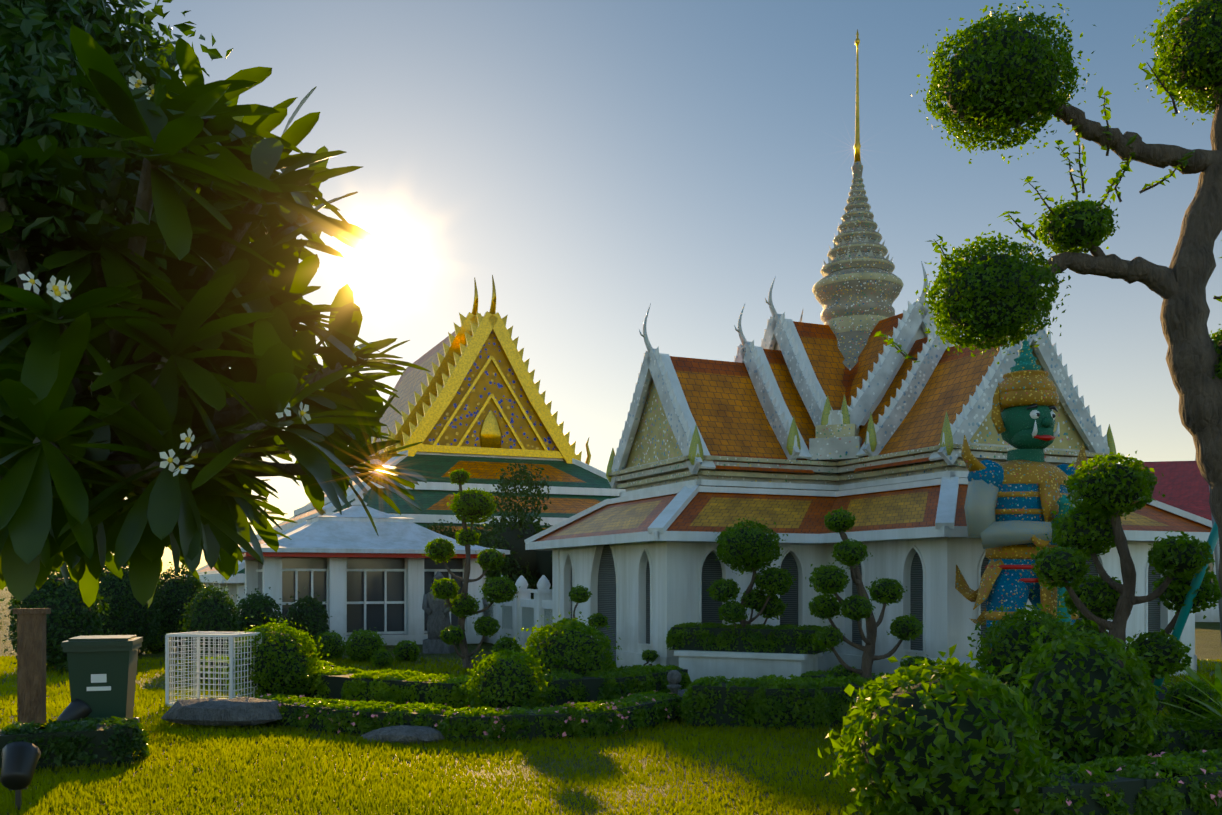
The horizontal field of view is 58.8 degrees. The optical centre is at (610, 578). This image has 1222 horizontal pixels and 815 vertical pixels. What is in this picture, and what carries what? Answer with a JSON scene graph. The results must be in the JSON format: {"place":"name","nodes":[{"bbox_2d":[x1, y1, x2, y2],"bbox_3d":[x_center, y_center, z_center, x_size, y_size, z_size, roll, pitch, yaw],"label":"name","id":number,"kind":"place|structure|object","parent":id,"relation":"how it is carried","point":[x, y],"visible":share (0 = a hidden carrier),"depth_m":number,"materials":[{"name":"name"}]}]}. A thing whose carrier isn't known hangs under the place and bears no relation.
{"place":"outdoors","nodes":[
{"label":"outdoors","id":0,"kind":"place"},
{"bbox_2d":[0,579,1221,814],"bbox_3d":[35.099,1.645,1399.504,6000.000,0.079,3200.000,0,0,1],"label":"lawn","id":1,"kind":"structure","parent":0,"point":[1208,639],"depth_m":9.42,"materials":[{"name":"green plant"}]},
{"bbox_2d":[0,741,40,810],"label":"garden spotlight","id":2,"kind":"object","parent":1,"relation":"on","point":[20,759],"visible":0.96,"depth_m":7.59,"materials":[{"name":"black plastic"}]},
{"bbox_2d":[13,608,50,725],"bbox_3d":[-6.461,0.990,12.110,0.340,1.310,0.160,0,0,-9],"label":"wooden sign post","id":3,"kind":"object","parent":1,"relation":"on","point":[31,664],"visible":0.85,"depth_m":12.05,"materials":[{"name":"brown wood"}]},
{"bbox_2d":[0,565,112,672],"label":"dark shrub","id":4,"kind":"object","parent":1,"relation":"on","point":[72,615],"visible":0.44,"depth_m":18.96,"materials":[{"name":"green plant"}]},
{"bbox_2d":[57,698,91,721],"bbox_3d":[-5.260,1.409,10.643,0.242,0.472,0.320,0,0,31],"label":"spotlight","id":5,"kind":"object","parent":1,"relation":"on","point":[77,709],"visible":0.62,"depth_m":10.58,"materials":[{"name":"black plastic"}]},
{"bbox_2d":[0,716,149,769],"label":"hedge","id":6,"kind":"object","parent":1,"relation":"on","point":[88,741],"visible":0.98,"depth_m":9.51,"materials":[{"name":"green plant"}]},
{"bbox_2d":[61,635,142,723],"bbox_3d":[-5.136,1.117,10.998,0.640,1.055,0.828,0,0,-17],"label":"wheelie bin","id":7,"kind":"object","parent":1,"relation":"on","point":[102,670],"visible":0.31,"depth_m":10.70,"materials":[{"name":"green plastic"}]},
{"bbox_2d":[91,555,168,654],"bbox_3d":[-10.296,0.695,22.812,1.879,2.839,1.938,0,0,-28],"label":"dark shrub","id":8,"kind":"object","parent":1,"relation":"on","point":[128,613],"visible":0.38,"depth_m":22.32,"materials":[{"name":"green plant"}]},
{"bbox_2d":[0,0,265,320],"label":"tree","id":9,"kind":"object","parent":1,"relation":"on","point":[36,86],"visible":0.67,"depth_m":3.97,"materials":[{"name":"green plant"}]},
{"bbox_2d":[143,625,176,653],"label":"shrub","id":10,"kind":"object","parent":1,"relation":"on","point":[159,649],"visible":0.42,"depth_m":23.41,"materials":[{"name":"green plant"}]},
{"bbox_2d":[150,561,210,652],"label":"dark shrub","id":11,"kind":"object","parent":1,"relation":"on","point":[181,588],"visible":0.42,"depth_m":23.76,"materials":[{"name":"green plant"}]},
{"bbox_2d":[177,577,247,663],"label":"dark shrub","id":12,"kind":"object","parent":1,"relation":"on","point":[212,611],"visible":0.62,"depth_m":20.07,"materials":[{"name":"green plant"}]},
{"bbox_2d":[165,631,261,706],"bbox_3d":[-5.149,1.176,14.092,0.955,0.938,0.695,0,0,13],"label":"white lattice cage","id":13,"kind":"object","parent":1,"relation":"on","point":[197,635],"visible":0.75,"depth_m":13.86,"materials":[{"name":"white paint"}]},
{"bbox_2d":[0,24,430,608],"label":"plumeria tree","id":14,"kind":"object","parent":1,"relation":"on","point":[120,380],"visible":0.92,"depth_m":4.01,"materials":[{"name":"green plant"}]},
{"bbox_2d":[161,696,282,725],"bbox_3d":[-4.302,1.454,12.056,1.455,0.288,0.658,0,0,8],"label":"island rock","id":15,"kind":"object","parent":1,"relation":"on","point":[240,711],"visible":0.94,"depth_m":11.81,"materials":[{"name":"grey stone"}]},
{"bbox_2d":[234,587,287,657],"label":"dark shrub","id":16,"kind":"object","parent":1,"relation":"on","point":[256,606],"visible":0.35,"depth_m":21.68,"materials":[{"name":"green plant"}]},
{"bbox_2d":[194,655,336,687],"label":"yellow hedge","id":17,"kind":"object","parent":1,"relation":"on","point":[226,663],"visible":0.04,"depth_m":16.81,"materials":[{"name":"green plant"}]},
{"bbox_2d":[221,613,328,697],"bbox_3d":[-4.514,1.174,14.567,1.424,1.425,1.466,0,0,1],"label":"island shrub","id":18,"kind":"object","parent":1,"relation":"on","point":[282,661],"visible":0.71,"depth_m":14.27,"materials":[{"name":"green plant"}]},
{"bbox_2d":[283,588,334,653],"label":"dark shrub","id":19,"kind":"object","parent":1,"relation":"on","point":[307,612],"visible":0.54,"depth_m":22.73,"materials":[{"name":"green plant"}]},
{"bbox_2d":[312,630,344,660],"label":"shrub","id":20,"kind":"object","parent":1,"relation":"on","point":[332,647],"visible":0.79,"depth_m":21.74,"materials":[{"name":"green plant"}]},
{"bbox_2d":[342,627,386,662],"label":"shrub","id":21,"kind":"object","parent":1,"relation":"on","point":[363,645],"visible":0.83,"depth_m":21.18,"materials":[{"name":"green plant"}]},
{"bbox_2d":[240,487,509,645],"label":"white pavilion","id":22,"kind":"structure","parent":1,"relation":"on","point":[351,567],"depth_m":26.81,"materials":[{"name":"paint"}]},
{"bbox_2d":[286,666,477,708],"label":"hedge","id":23,"kind":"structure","parent":1,"relation":"on","point":[398,687],"depth_m":13.92,"materials":[{"name":"green plant"}]},
{"bbox_2d":[370,649,393,667],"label":"shrub","id":24,"kind":"object","parent":1,"relation":"on","point":[382,658],"visible":0.92,"depth_m":19.95,"materials":[{"name":"green plant"}]},
{"bbox_2d":[361,725,444,745],"bbox_3d":[-2.107,1.569,10.971,0.865,0.171,0.507,0,0,37],"label":"flat rock","id":25,"kind":"object","parent":1,"relation":"on","point":[405,734],"visible":0.81,"depth_m":10.76,"materials":[{"name":"grey stone"}]},
{"bbox_2d":[186,275,625,617],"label":"ordination hall","id":26,"kind":"structure","parent":1,"relation":"on","point":[474,404],"depth_m":45.67,"materials":[{"name":"tile"}]},
{"bbox_2d":[393,640,419,661],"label":"shrub","id":27,"kind":"object","parent":1,"relation":"on","point":[405,650],"visible":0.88,"depth_m":21.24,"materials":[{"name":"green plant"}]},
{"bbox_2d":[422,571,454,653],"bbox_3d":[-3.814,0.745,24.047,0.736,1.800,0.600,0,0,1],"label":"statue","id":28,"kind":"object","parent":1,"relation":"on","point":[437,610],"visible":0.6,"depth_m":23.88,"materials":[{"name":"grey stone"}]},
{"bbox_2d":[255,690,683,743],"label":"hedge","id":29,"kind":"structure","parent":1,"relation":"on","point":[601,718],"depth_m":11.22,"materials":[{"name":"green plant"}]},
{"bbox_2d":[422,468,519,671],"bbox_3d":[-2.531,-0.153,19.494,1.807,3.657,1.043,0,0,1],"label":"topiary","id":30,"kind":"object","parent":1,"relation":"on","point":[472,506],"visible":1,"depth_m":19.37,"materials":[{"name":"green plant"}]},
{"bbox_2d":[423,461,551,598],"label":"trees","id":31,"kind":"object","parent":1,"relation":"on","point":[532,567],"visible":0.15,"depth_m":35.39,"materials":[{"name":"green plant"}]},
{"bbox_2d":[489,633,521,656],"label":"shrub","id":32,"kind":"object","parent":1,"relation":"on","point":[499,645],"visible":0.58,"depth_m":21.21,"materials":[{"name":"green plant"}]},
{"bbox_2d":[460,642,556,708],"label":"shrub","id":33,"kind":"object","parent":1,"relation":"on","point":[502,681],"visible":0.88,"depth_m":12.51,"materials":[{"name":"green plant"}]},
{"bbox_2d":[482,575,551,647],"bbox_3d":[-2.720,0.785,27.049,0.440,1.720,9.440,0,0,-24],"label":"balustrade","id":34,"kind":"object","parent":1,"relation":"on","point":[523,609],"visible":0.44,"depth_m":25.47,"materials":[{"name":"white paint"}]},
{"bbox_2d":[513,611,621,675],"bbox_3d":[-0.583,1.166,14.475,1.475,1.463,1.585,0,0,1],"label":"island shrub","id":35,"kind":"object","parent":1,"relation":"on","point":[574,647],"visible":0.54,"depth_m":14.15,"materials":[{"name":"green plant"}]},
{"bbox_2d":[562,585,607,638],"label":"topiary","id":36,"kind":"object","parent":1,"relation":"on","point":[577,595],"visible":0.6,"depth_m":18.35,"materials":[{"name":"green plant"}]},
{"bbox_2d":[535,664,690,707],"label":"hedge","id":37,"kind":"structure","parent":1,"relation":"on","point":[603,684],"depth_m":13.67,"materials":[{"name":"green plant"}]},
{"bbox_2d":[641,649,659,665],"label":"bush","id":38,"kind":"object","parent":1,"relation":"on","point":[648,655],"visible":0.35,"depth_m":18.06,"materials":[{"name":"green plant"}]},
{"bbox_2d":[667,670,680,694],"bbox_3d":[0.787,1.393,13.544,0.240,0.505,0.240,0,0,1],"label":"stone lantern","id":39,"kind":"object","parent":1,"relation":"on","point":[673,679],"visible":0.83,"depth_m":13.48,"materials":[{"name":"grey stone"}]},
{"bbox_2d":[669,689,687,697],"bbox_3d":[1.160,1.563,14.464,1.006,0.205,0.630,0,0,1],"label":"rock slab","id":40,"kind":"object","parent":1,"relation":"on","point":[681,693],"visible":0.02,"depth_m":14.27,"materials":[{"name":"grey stone"}]},
{"bbox_2d":[674,650,822,681],"bbox_3d":[2.173,1.395,17.194,2.352,0.500,1.820,0,0,1],"label":"planter","id":41,"kind":"object","parent":1,"relation":"on","point":[703,664],"visible":0.7,"depth_m":16.78,"materials":[{"name":"white concrete"}]},
{"bbox_2d":[665,622,832,654],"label":"planter hedge","id":42,"kind":"object","parent":41,"relation":"in","point":[764,638],"visible":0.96,"depth_m":16.89,"materials":[{"name":"green plant"}]},
{"bbox_2d":[706,517,796,627],"bbox_3d":[2.209,0.101,17.211,1.426,2.148,1.192,0,0,1],"label":"topiary","id":43,"kind":"object","parent":41,"relation":"in","point":[751,547],"visible":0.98,"depth_m":16.94,"materials":[{"name":"green plant"}]},
{"bbox_2d":[680,674,882,729],"bbox_3d":[1.978,1.375,12.205,2.399,0.585,1.057,0,0,1],"label":"hedge","id":44,"kind":"object","parent":1,"relation":"on","point":[771,701],"visible":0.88,"depth_m":11.91,"materials":[{"name":"green plant"}]},
{"bbox_2d":[798,670,904,693],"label":"hedge","id":45,"kind":"object","parent":1,"relation":"on","point":[816,674],"visible":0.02,"depth_m":14.49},
{"bbox_2d":[524,29,1211,675],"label":"gate pavilion","id":46,"kind":"structure","parent":1,"relation":"on","point":[794,431],"depth_m":19.50,"materials":[{"name":"white paint"}]},
{"bbox_2d":[805,506,935,679],"bbox_3d":[3.029,0.422,12.740,1.533,2.549,1.020,0,0,1],"label":"topiary tree","id":47,"kind":"object","parent":1,"relation":"on","point":[826,580],"visible":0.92,"depth_m":12.68,"materials":[{"name":"green plant"}]},
{"bbox_2d":[818,644,1060,814],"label":"bush","id":48,"kind":"object","parent":1,"relation":"on","point":[939,739],"visible":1,"depth_m":6.77,"materials":[{"name":"green plant"}]},
{"bbox_2d":[928,331,1086,675],"bbox_3d":[5.658,-0.895,15.291,2.171,5.080,2.282,0,0,-24],"label":"guardian statue","id":49,"kind":"object","parent":1,"relation":"on","point":[1017,497],"visible":0.67,"depth_m":14.67,"materials":[{"name":"multicoloured paint"}]},
{"bbox_2d":[966,589,1082,717],"bbox_3d":[4.883,1.026,12.603,1.458,1.801,1.536,0,0,1],"label":"tall bush","id":50,"kind":"object","parent":1,"relation":"on","point":[1010,638],"visible":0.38,"depth_m":12.39,"materials":[{"name":"green plant"}]},
{"bbox_2d":[874,0,1221,593],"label":"topiary tree","id":51,"kind":"object","parent":1,"relation":"on","point":[996,79],"visible":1,"depth_m":8.70,"materials":[{"name":"green plant"}]},
{"bbox_2d":[1003,617,1174,764],"bbox_3d":[3.947,1.114,9.045,1.308,1.594,1.341,0,0,1],"label":"bush","id":52,"kind":"object","parent":1,"relation":"on","point":[1085,701],"visible":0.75,"depth_m":8.65,"materials":[{"name":"green plant"}]},
{"bbox_2d":[981,748,1221,814],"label":"hedge","id":53,"kind":"object","parent":1,"relation":"on","point":[1183,783],"visible":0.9,"depth_m":7.02,"materials":[{"name":"green plant"}]},
{"bbox_2d":[1027,451,1221,717],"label":"topiary","id":54,"kind":"object","parent":1,"relation":"on","point":[1091,522],"visible":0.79,"depth_m":9.97,"materials":[{"name":"green plant"}]},
{"bbox_2d":[1156,686,1167,714],"bbox_3d":[6.254,1.430,12.406,0.220,0.429,0.291,0,0,21],"label":"garden spot","id":55,"kind":"object","parent":1,"relation":"on","point":[1161,696],"visible":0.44,"depth_m":12.34,"materials":[{"name":"black plastic"}]},
{"bbox_2d":[1121,713,1221,757],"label":"hedge","id":56,"kind":"object","parent":1,"relation":"on","point":[1190,736],"visible":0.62,"depth_m":9.28,"materials":[{"name":"green plant"}]},
{"bbox_2d":[1151,522,1218,708],"bbox_3d":[5.261,0.305,9.947,0.080,2.711,1.239,0,0,-23],"label":"pole","id":57,"kind":"object","parent":1,"relation":"on","point":[1195,584],"visible":0.48,"depth_m":9.87,"materials":[{"name":"teal metal"}]},
{"bbox_2d":[1159,670,1221,725],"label":"strap leaves","id":58,"kind":"object","parent":1,"relation":"on","point":[1214,709],"visible":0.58,"depth_m":9.58,"materials":[{"name":"green plant"}]},
{"bbox_2d":[1162,661,1221,711],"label":"strap leaves","id":59,"kind":"object","parent":1,"relation":"on","point":[1195,676],"visible":0.17,"depth_m":12.12,"materials":[{"name":"green plant"}]},
{"bbox_2d":[1209,486,1221,643],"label":"floodlight pole","id":60,"kind":"object","parent":1,"relation":"on","point":[1217,552],"visible":0.1,"depth_m":13.24,"materials":[{"name":"silver metal"}]},
{"bbox_2d":[55,0,1221,578],"label":"sky","id":61,"kind":"structure","parent":0,"point":[603,161],"materials":[{"name":"blue"}]},
{"bbox_2d":[1126,461,1219,621],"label":"red roof house","id":62,"kind":"structure","parent":0,"point":[1183,485],"depth_m":43.32,"materials":[{"name":"white paint"}]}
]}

